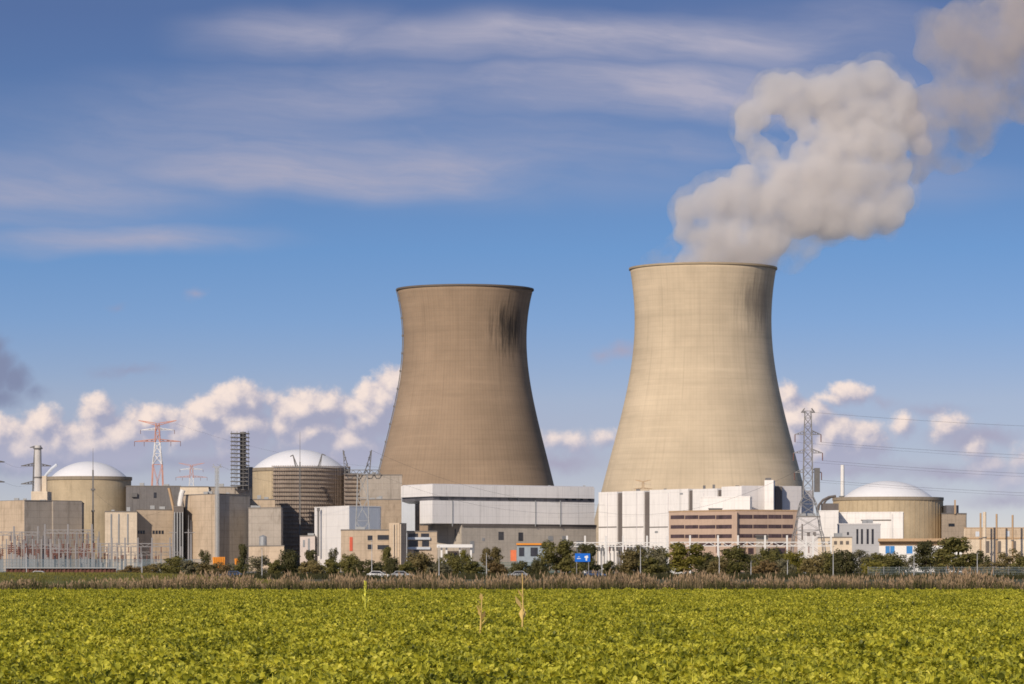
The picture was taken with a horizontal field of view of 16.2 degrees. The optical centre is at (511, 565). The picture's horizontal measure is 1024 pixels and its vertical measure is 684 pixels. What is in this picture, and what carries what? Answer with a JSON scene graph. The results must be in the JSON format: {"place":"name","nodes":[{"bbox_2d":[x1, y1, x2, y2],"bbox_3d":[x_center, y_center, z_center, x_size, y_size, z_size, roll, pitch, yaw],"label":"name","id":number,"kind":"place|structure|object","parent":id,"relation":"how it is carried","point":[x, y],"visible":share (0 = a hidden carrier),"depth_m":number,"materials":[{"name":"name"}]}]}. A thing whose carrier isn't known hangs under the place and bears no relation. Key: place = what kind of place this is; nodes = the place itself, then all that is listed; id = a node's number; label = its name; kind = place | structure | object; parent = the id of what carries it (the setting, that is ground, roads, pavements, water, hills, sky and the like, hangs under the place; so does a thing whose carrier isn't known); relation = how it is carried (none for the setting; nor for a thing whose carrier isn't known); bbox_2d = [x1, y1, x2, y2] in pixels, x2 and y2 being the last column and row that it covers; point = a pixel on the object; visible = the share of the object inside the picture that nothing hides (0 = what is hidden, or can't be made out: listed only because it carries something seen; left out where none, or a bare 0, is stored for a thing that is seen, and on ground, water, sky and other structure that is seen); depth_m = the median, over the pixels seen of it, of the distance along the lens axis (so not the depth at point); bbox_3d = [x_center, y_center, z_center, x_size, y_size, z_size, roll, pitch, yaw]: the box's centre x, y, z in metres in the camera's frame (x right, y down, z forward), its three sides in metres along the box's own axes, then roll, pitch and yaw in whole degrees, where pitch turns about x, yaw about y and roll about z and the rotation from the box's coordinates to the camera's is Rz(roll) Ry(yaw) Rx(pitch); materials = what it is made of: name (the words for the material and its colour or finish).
{"place":"outdoors","nodes":[
{"label":"outdoors","id":0,"kind":"place"},
{"bbox_2d":[5,567,116,572],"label":"pile wall","id":1,"kind":"structure","parent":0,"point":[65,569],"depth_m":800.00,"materials":[{"name":"metal"}]},
{"bbox_2d":[44,461,131,566],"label":"containment building","id":2,"kind":"structure","parent":0,"point":[72,482],"depth_m":1851.28,"materials":[{"name":"concrete"}]},
{"bbox_2d":[126,483,179,510],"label":"concrete block","id":3,"kind":"structure","parent":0,"point":[141,496],"depth_m":1843.78,"materials":[{"name":"concrete"}]},
{"bbox_2d":[0,572,376,585],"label":"grass bank","id":4,"kind":"structure","parent":0,"point":[60,581],"depth_m":432.51,"materials":[{"name":"plant"}]},
{"bbox_2d":[180,486,208,494],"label":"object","id":5,"kind":"structure","parent":0,"point":[194,489],"depth_m":1790.00,"materials":[{"name":"concrete"}]},
{"bbox_2d":[230,431,249,489],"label":"scaffolded chimney","id":6,"kind":"object","parent":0,"point":[243,461],"visible":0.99,"depth_m":1780.89,"materials":[{"name":"metal"}]},
{"bbox_2d":[250,495,274,506],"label":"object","id":7,"kind":"structure","parent":0,"point":[264,502],"depth_m":1776.00,"materials":[{"name":"beige concrete"}]},
{"bbox_2d":[252,449,349,564],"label":"containment building","id":8,"kind":"structure","parent":0,"point":[278,469],"depth_m":1856.59,"materials":[{"name":"concrete"}]},
{"bbox_2d":[360,472,401,505],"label":"concrete block","id":9,"kind":"structure","parent":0,"point":[383,486],"depth_m":1838.93,"materials":[{"name":"concrete"}]},
{"bbox_2d":[361,496,418,530],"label":"concrete block","id":10,"kind":"structure","parent":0,"point":[390,510],"depth_m":1792.56,"materials":[{"name":"concrete"}]},
{"bbox_2d":[377,284,553,530],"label":"cooling tower","id":11,"kind":"structure","parent":0,"point":[464,410],"depth_m":2094.61,"materials":[{"name":"brown concrete"}]},
{"bbox_2d":[0,0,1023,526],"label":"sky","id":12,"kind":"structure","parent":0,"point":[214,214],"materials":[{"name":"blue"}]},
{"bbox_2d":[0,573,1023,589],"bbox_3d":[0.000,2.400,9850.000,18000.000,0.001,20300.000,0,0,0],"label":"ground","id":13,"kind":"structure","parent":0,"point":[786,580],"depth_m":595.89,"materials":[{"name":"plant"}]},
{"bbox_2d":[0,559,201,572],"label":"wire fence","id":14,"kind":"object","parent":13,"relation":"on","point":[4,563],"visible":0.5,"depth_m":1179.94,"materials":[{"name":"metal"}]},
{"bbox_2d":[157,556,185,573],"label":"shrub","id":15,"kind":"object","parent":13,"relation":"on","point":[174,563],"visible":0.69,"depth_m":838.37,"materials":[{"name":"green plant"}]},
{"bbox_2d":[193,562,221,573],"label":"shrub","id":16,"kind":"object","parent":13,"relation":"on","point":[207,567],"visible":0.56,"depth_m":789.10,"materials":[{"name":"green plant"}]},
{"bbox_2d":[236,544,249,571],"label":"tree","id":17,"kind":"object","parent":13,"relation":"on","point":[241,559],"visible":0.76,"depth_m":979.55,"materials":[{"name":"green plant"}]},
{"bbox_2d":[245,555,269,573],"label":"tree","id":18,"kind":"object","parent":13,"relation":"on","point":[258,564],"visible":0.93,"depth_m":819.20,"materials":[{"name":"green plant"}]},
{"bbox_2d":[267,559,285,574],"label":"shrub","id":19,"kind":"object","parent":13,"relation":"on","point":[272,568],"visible":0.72,"depth_m":798.86,"materials":[{"name":"green plant"}]},
{"bbox_2d":[277,549,300,573],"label":"shrub","id":20,"kind":"object","parent":13,"relation":"on","point":[288,560],"visible":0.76,"depth_m":858.03,"materials":[{"name":"green plant"}]},
{"bbox_2d":[298,559,325,574],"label":"shrub","id":21,"kind":"object","parent":13,"relation":"on","point":[311,566],"visible":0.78,"depth_m":798.75,"materials":[{"name":"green plant"}]},
{"bbox_2d":[320,558,342,574],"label":"shrub","id":22,"kind":"object","parent":13,"relation":"on","point":[330,566],"visible":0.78,"depth_m":819.18,"materials":[{"name":"green plant"}]},
{"bbox_2d":[339,553,359,573],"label":"shrub","id":23,"kind":"object","parent":13,"relation":"on","point":[347,564],"visible":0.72,"depth_m":839.12,"materials":[{"name":"green plant"}]},
{"bbox_2d":[352,559,384,573],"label":"shrub","id":24,"kind":"object","parent":13,"relation":"on","point":[378,566],"visible":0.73,"depth_m":808.51,"materials":[{"name":"green plant"}]},
{"bbox_2d":[399,551,437,573],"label":"shrub","id":25,"kind":"object","parent":13,"relation":"on","point":[422,562],"visible":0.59,"depth_m":847.62,"materials":[{"name":"green plant"}]},
{"bbox_2d":[426,562,452,573],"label":"shrub","id":26,"kind":"object","parent":13,"relation":"on","point":[443,568],"visible":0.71,"depth_m":788.98,"materials":[{"name":"green plant"}]},
{"bbox_2d":[436,552,465,573],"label":"shrub","id":27,"kind":"object","parent":13,"relation":"on","point":[456,564],"visible":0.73,"depth_m":868.57,"materials":[{"name":"green plant"}]},
{"bbox_2d":[462,560,487,574],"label":"shrub","id":28,"kind":"object","parent":13,"relation":"on","point":[474,566],"visible":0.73,"depth_m":798.64,"materials":[{"name":"green plant"}]},
{"bbox_2d":[479,546,504,570],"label":"tree","id":29,"kind":"object","parent":13,"relation":"on","point":[496,555],"visible":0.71,"depth_m":929.23,"materials":[{"name":"green plant"}]},
{"bbox_2d":[483,561,508,574],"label":"shrub","id":30,"kind":"object","parent":13,"relation":"on","point":[493,567],"visible":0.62,"depth_m":809.04,"materials":[{"name":"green plant"}]},
{"bbox_2d":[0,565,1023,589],"bbox_3d":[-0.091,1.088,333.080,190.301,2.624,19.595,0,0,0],"label":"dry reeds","id":31,"kind":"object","parent":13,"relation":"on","point":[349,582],"visible":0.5,"depth_m":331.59,"materials":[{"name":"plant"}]},
{"bbox_2d":[508,560,537,573],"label":"shrub","id":32,"kind":"object","parent":13,"relation":"on","point":[518,567],"visible":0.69,"depth_m":798.57,"materials":[{"name":"green plant"}]},
{"bbox_2d":[530,557,550,574],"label":"shrub","id":33,"kind":"object","parent":13,"relation":"on","point":[538,564],"visible":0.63,"depth_m":828.49,"materials":[{"name":"green plant"}]},
{"bbox_2d":[537,539,578,573],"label":"tree","id":34,"kind":"object","parent":13,"relation":"on","point":[561,561],"visible":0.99,"depth_m":798.82,"materials":[{"name":"green plant"}]},
{"bbox_2d":[577,543,602,571],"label":"tree","id":35,"kind":"object","parent":13,"relation":"on","point":[585,548],"visible":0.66,"depth_m":898.84,"materials":[{"name":"green plant"}]},
{"bbox_2d":[566,536,667,572],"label":"steel gantry","id":36,"kind":"object","parent":13,"relation":"on","point":[623,546],"visible":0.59,"depth_m":1149.86,"materials":[{"name":"white metal"}]},
{"bbox_2d":[597,545,648,572],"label":"switchgear","id":37,"kind":"object","parent":13,"relation":"on","point":[602,549],"visible":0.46,"depth_m":1169.80,"materials":[{"name":"metal"}]},
{"bbox_2d":[613,548,645,573],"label":"shrub","id":38,"kind":"object","parent":13,"relation":"on","point":[630,559],"visible":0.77,"depth_m":828.88,"materials":[{"name":"green plant"}]},
{"bbox_2d":[638,556,669,574],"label":"shrub","id":39,"kind":"object","parent":13,"relation":"on","point":[653,566],"visible":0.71,"depth_m":788.88,"materials":[{"name":"green plant"}]},
{"bbox_2d":[638,545,675,574],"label":"shrub","id":40,"kind":"object","parent":13,"relation":"on","point":[657,554],"visible":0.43,"depth_m":857.34,"materials":[{"name":"green plant"}]},
{"bbox_2d":[663,542,707,573],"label":"tree","id":41,"kind":"object","parent":13,"relation":"on","point":[679,552],"visible":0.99,"depth_m":798.62,"materials":[{"name":"green plant"}]},
{"bbox_2d":[691,551,717,573],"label":"shrub","id":42,"kind":"object","parent":13,"relation":"on","point":[704,565],"visible":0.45,"depth_m":848.74,"materials":[{"name":"green plant"}]},
{"bbox_2d":[706,557,728,574],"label":"shrub","id":43,"kind":"object","parent":13,"relation":"on","point":[713,565],"visible":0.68,"depth_m":779.45,"materials":[{"name":"green plant"}]},
{"bbox_2d":[712,545,753,573],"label":"shrub","id":44,"kind":"object","parent":13,"relation":"on","point":[738,560],"visible":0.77,"depth_m":817.84,"materials":[{"name":"green plant"}]},
{"bbox_2d":[670,535,831,573],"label":"steel gantry","id":45,"kind":"object","parent":13,"relation":"on","point":[764,542],"visible":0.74,"depth_m":1139.72,"materials":[{"name":"white metal"}]},
{"bbox_2d":[749,559,780,574],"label":"shrub","id":46,"kind":"object","parent":13,"relation":"on","point":[770,567],"visible":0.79,"depth_m":778.68,"materials":[{"name":"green plant"}]},
{"bbox_2d":[751,546,783,572],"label":"shrub","id":47,"kind":"object","parent":13,"relation":"on","point":[774,554],"visible":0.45,"depth_m":829.15,"materials":[{"name":"green plant"}]},
{"bbox_2d":[774,558,797,573],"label":"shrub","id":48,"kind":"object","parent":13,"relation":"on","point":[782,565],"visible":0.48,"depth_m":788.80,"materials":[{"name":"green plant"}]},
{"bbox_2d":[779,549,807,573],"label":"shrub","id":49,"kind":"object","parent":13,"relation":"on","point":[795,558],"visible":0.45,"depth_m":868.35,"materials":[{"name":"green plant"}]},
{"bbox_2d":[790,408,825,555],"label":"lattice pylon","id":50,"kind":"object","parent":13,"relation":"on","point":[816,485],"visible":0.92,"depth_m":1229.00,"materials":[{"name":"metal"}]},
{"bbox_2d":[798,554,827,573],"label":"shrub","id":51,"kind":"object","parent":13,"relation":"on","point":[813,564],"visible":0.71,"depth_m":799.23,"materials":[{"name":"green plant"}]},
{"bbox_2d":[829,548,860,573],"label":"shrub","id":52,"kind":"object","parent":13,"relation":"on","point":[845,561],"visible":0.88,"depth_m":837.89,"materials":[{"name":"green plant"}]},
{"bbox_2d":[860,560,888,574],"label":"shrub","id":53,"kind":"object","parent":13,"relation":"on","point":[878,565],"visible":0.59,"depth_m":769.39,"materials":[{"name":"green plant"}]},
{"bbox_2d":[858,551,908,574],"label":"shrub","id":54,"kind":"object","parent":13,"relation":"on","point":[889,560],"visible":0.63,"depth_m":818.92,"materials":[{"name":"green plant"}]},
{"bbox_2d":[910,540,938,571],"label":"tree","id":55,"kind":"object","parent":13,"relation":"on","point":[925,550],"visible":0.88,"depth_m":839.16,"materials":[{"name":"green plant"}]},
{"bbox_2d":[869,566,1018,574],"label":"wire fence","id":56,"kind":"object","parent":13,"relation":"on","point":[938,570],"visible":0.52,"depth_m":729.98,"materials":[{"name":"metal"}]},
{"bbox_2d":[928,536,981,572],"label":"tree","id":57,"kind":"object","parent":13,"relation":"on","point":[949,549],"visible":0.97,"depth_m":817.86,"materials":[{"name":"green plant"}]},
{"bbox_2d":[978,561,1014,573],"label":"shrub","id":58,"kind":"object","parent":13,"relation":"on","point":[996,564],"visible":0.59,"depth_m":789.43,"materials":[{"name":"green plant"}]},
{"bbox_2d":[994,548,1023,568],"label":"tree","id":59,"kind":"object","parent":13,"relation":"on","point":[1007,559],"visible":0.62,"depth_m":879.89,"materials":[{"name":"green plant"}]},
{"bbox_2d":[24,570,1023,579],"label":"scrub grass","id":60,"kind":"structure","parent":0,"point":[473,575],"depth_m":666.98,"materials":[{"name":"brown plant"}]},
{"bbox_2d":[245,571,991,572],"bbox_3d":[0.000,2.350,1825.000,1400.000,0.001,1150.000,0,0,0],"label":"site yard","id":61,"kind":"structure","parent":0,"point":[599,571],"depth_m":1301.67,"materials":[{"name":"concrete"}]},
{"bbox_2d":[0,539,59,566],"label":"steel gantry","id":62,"kind":"object","parent":61,"relation":"on","point":[23,548],"visible":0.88,"depth_m":1299.79,"materials":[{"name":"metal"}]},
{"bbox_2d":[0,498,83,566],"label":"concrete block","id":63,"kind":"structure","parent":61,"relation":"on","point":[26,516],"depth_m":1700.60,"materials":[{"name":"concrete"}]},
{"bbox_2d":[31,476,51,499],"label":"chimney plinth","id":64,"kind":"structure","parent":63,"relation":"on","point":[44,494],"depth_m":1757.00,"materials":[{"name":"concrete"}]},
{"bbox_2d":[33,445,42,490],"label":"chimney","id":65,"kind":"object","parent":64,"relation":"on","point":[37,473],"visible":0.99,"depth_m":1763.48,"materials":[{"name":"metal"}]},
{"bbox_2d":[10,531,99,566],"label":"steel gantry","id":66,"kind":"object","parent":61,"relation":"on","point":[61,543],"visible":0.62,"depth_m":1439.91,"materials":[{"name":"metal"}]},
{"bbox_2d":[44,524,93,566],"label":"steel gantry","id":67,"kind":"object","parent":61,"relation":"on","point":[68,533],"visible":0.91,"depth_m":1359.70,"materials":[{"name":"metal"}]},
{"bbox_2d":[50,543,117,566],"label":"steel gantry","id":68,"kind":"object","parent":61,"relation":"on","point":[83,552],"visible":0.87,"depth_m":1294.79,"materials":[{"name":"metal"}]},
{"bbox_2d":[105,507,136,568],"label":"white building","id":69,"kind":"structure","parent":61,"relation":"on","point":[120,526],"depth_m":1690.18,"materials":[{"name":"concrete"}]},
{"bbox_2d":[96,538,171,567],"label":"steel gantry","id":70,"kind":"object","parent":61,"relation":"on","point":[137,546],"visible":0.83,"depth_m":1339.75,"materials":[{"name":"metal"}]},
{"bbox_2d":[101,546,181,568],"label":"steel gantry","id":71,"kind":"object","parent":61,"relation":"on","point":[121,552],"visible":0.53,"depth_m":1399.83,"materials":[{"name":"metal"}]},
{"bbox_2d":[136,505,172,563],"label":"tan building","id":72,"kind":"structure","parent":61,"relation":"on","point":[157,527],"depth_m":1703.84,"materials":[{"name":"concrete"}]},
{"bbox_2d":[134,420,180,485],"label":"lattice pylon","id":73,"kind":"object","parent":61,"relation":"on","point":[154,453],"visible":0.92,"depth_m":2349.04,"materials":[{"name":"metal"}]},
{"bbox_2d":[173,489,184,557],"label":"duct tower","id":74,"kind":"structure","parent":61,"relation":"on","point":[178,522],"depth_m":1690.00,"materials":[{"name":"metal"}]},
{"bbox_2d":[182,491,249,568],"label":"concrete block","id":75,"kind":"structure","parent":61,"relation":"on","point":[199,509],"depth_m":1686.59,"materials":[{"name":"concrete"}]},
{"bbox_2d":[213,464,220,556],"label":"lattice mast","id":76,"kind":"object","parent":61,"relation":"on","point":[216,512],"visible":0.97,"depth_m":1674.85,"materials":[{"name":"metal"}]},
{"bbox_2d":[209,484,251,498],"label":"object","id":77,"kind":"structure","parent":61,"relation":"on","point":[223,489],"depth_m":1792.00,"materials":[{"name":"grey concrete"}]},
{"bbox_2d":[248,505,282,567],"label":"concrete block","id":78,"kind":"structure","parent":61,"relation":"on","point":[267,521],"depth_m":1659.22,"materials":[{"name":"concrete"}]},
{"bbox_2d":[249,535,283,570],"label":"shed","id":79,"kind":"structure","parent":61,"relation":"on","point":[272,552],"depth_m":1595.76,"materials":[{"name":"beige concrete"}]},
{"bbox_2d":[300,533,314,562],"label":"white box","id":80,"kind":"object","parent":61,"relation":"on","point":[307,542],"visible":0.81,"depth_m":1637.80,"materials":[{"name":"concrete"}]},
{"bbox_2d":[314,506,380,568],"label":"white hall","id":81,"kind":"structure","parent":61,"relation":"on","point":[330,522],"depth_m":1615.42,"materials":[{"name":"metal"}]},
{"bbox_2d":[344,473,361,505],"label":"scaffolded block","id":82,"kind":"structure","parent":61,"relation":"on","point":[350,489],"depth_m":1847.48,"materials":[{"name":"concrete"}]},
{"bbox_2d":[343,450,381,528],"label":"gantry pylon","id":83,"kind":"object","parent":61,"relation":"on","point":[367,497],"visible":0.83,"depth_m":1559.30,"materials":[{"name":"metal"}]},
{"bbox_2d":[341,523,405,571],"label":"office building","id":84,"kind":"structure","parent":61,"relation":"on","point":[359,542],"depth_m":1500.61,"materials":[{"name":"beige concrete"}]},
{"bbox_2d":[401,498,414,560],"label":"building","id":85,"kind":"structure","parent":61,"relation":"on","point":[407,514],"depth_m":1765.00,"materials":[{"name":"metal"}]},
{"bbox_2d":[407,531,436,568],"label":"office wing","id":86,"kind":"structure","parent":61,"relation":"on","point":[425,542],"depth_m":1508.90,"materials":[{"name":"concrete"}]},
{"bbox_2d":[437,544,472,561],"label":"entrance canopy","id":87,"kind":"object","parent":61,"relation":"on","point":[459,546],"visible":0.47,"depth_m":1396.00,"materials":[{"name":"white metal"}]},
{"bbox_2d":[401,484,596,570],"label":"turbine hall","id":88,"kind":"structure","parent":61,"relation":"on","point":[476,523],"depth_m":1679.50,"materials":[{"name":"metal"}]},
{"bbox_2d":[402,496,593,503],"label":"strip window","id":89,"kind":"structure","parent":88,"relation":"in","point":[410,500],"depth_m":1679.46,"materials":[{"name":"glass"}]},
{"bbox_2d":[516,543,544,567],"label":"shed","id":90,"kind":"structure","parent":61,"relation":"on","point":[527,552],"depth_m":1380.00,"materials":[{"name":"grey paint"}]},
{"bbox_2d":[594,262,802,560],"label":"cooling tower","id":91,"kind":"structure","parent":61,"relation":"on","point":[703,405],"depth_m":1963.12,"materials":[{"name":"concrete"}]},
{"bbox_2d":[598,478,813,564],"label":"turbine hall","id":92,"kind":"structure","parent":61,"relation":"on","point":[636,523],"depth_m":1648.49,"materials":[{"name":"metal"}]},
{"bbox_2d":[700,496,751,509],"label":"white annex","id":93,"kind":"object","parent":61,"relation":"on","point":[737,503],"visible":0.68,"depth_m":1562.83,"materials":[{"name":"concrete"}]},
{"bbox_2d":[669,510,797,571],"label":"office building","id":94,"kind":"structure","parent":61,"relation":"on","point":[728,525],"depth_m":1458.46,"materials":[{"name":"brown brick"}]},
{"bbox_2d":[838,512,903,538],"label":"white building","id":95,"kind":"structure","parent":61,"relation":"on","point":[891,526],"depth_m":1725.81,"materials":[{"name":"concrete"}]},
{"bbox_2d":[941,500,966,554],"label":"concrete block","id":96,"kind":"structure","parent":61,"relation":"on","point":[953,522],"depth_m":1904.31,"materials":[{"name":"concrete"}]},
{"bbox_2d":[797,513,819,557],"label":"white building","id":97,"kind":"structure","parent":0,"point":[808,528],"depth_m":1572.00,"materials":[{"name":"concrete"}]},
{"bbox_2d":[819,510,838,536],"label":"white building","id":98,"kind":"structure","parent":0,"point":[829,520],"depth_m":1716.09,"materials":[{"name":"concrete"}]},
{"bbox_2d":[818,495,838,509],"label":"pipe arch","id":99,"kind":"structure","parent":98,"relation":"on","point":[828,506],"depth_m":1796.00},
{"bbox_2d":[818,533,851,564],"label":"building","id":100,"kind":"structure","parent":0,"point":[839,541],"depth_m":1555.68,"materials":[{"name":"concrete"}]},
{"bbox_2d":[837,519,880,570],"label":"slotted building","id":101,"kind":"structure","parent":0,"point":[865,535],"depth_m":1635.34,"materials":[{"name":"metal"}]},
{"bbox_2d":[832,481,943,537],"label":"containment building","id":102,"kind":"structure","parent":0,"point":[921,509],"depth_m":1907.63,"materials":[{"name":"concrete"}]},
{"bbox_2d":[878,538,961,571],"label":"building","id":103,"kind":"structure","parent":0,"point":[899,546],"depth_m":1496.45,"materials":[{"name":"paint"}]},
{"bbox_2d":[964,527,1023,570],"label":"pump house","id":104,"kind":"structure","parent":0,"point":[972,534],"depth_m":1757.99,"materials":[{"name":"beige concrete"}]},
{"label":"field soil","id":105,"kind":"structure","parent":0,"visible":0},
{"bbox_2d":[0,587,1023,683],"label":"crop field","id":106,"kind":"structure","parent":105,"relation":"on","point":[626,635],"depth_m":103.75,"materials":[{"name":"plant"}]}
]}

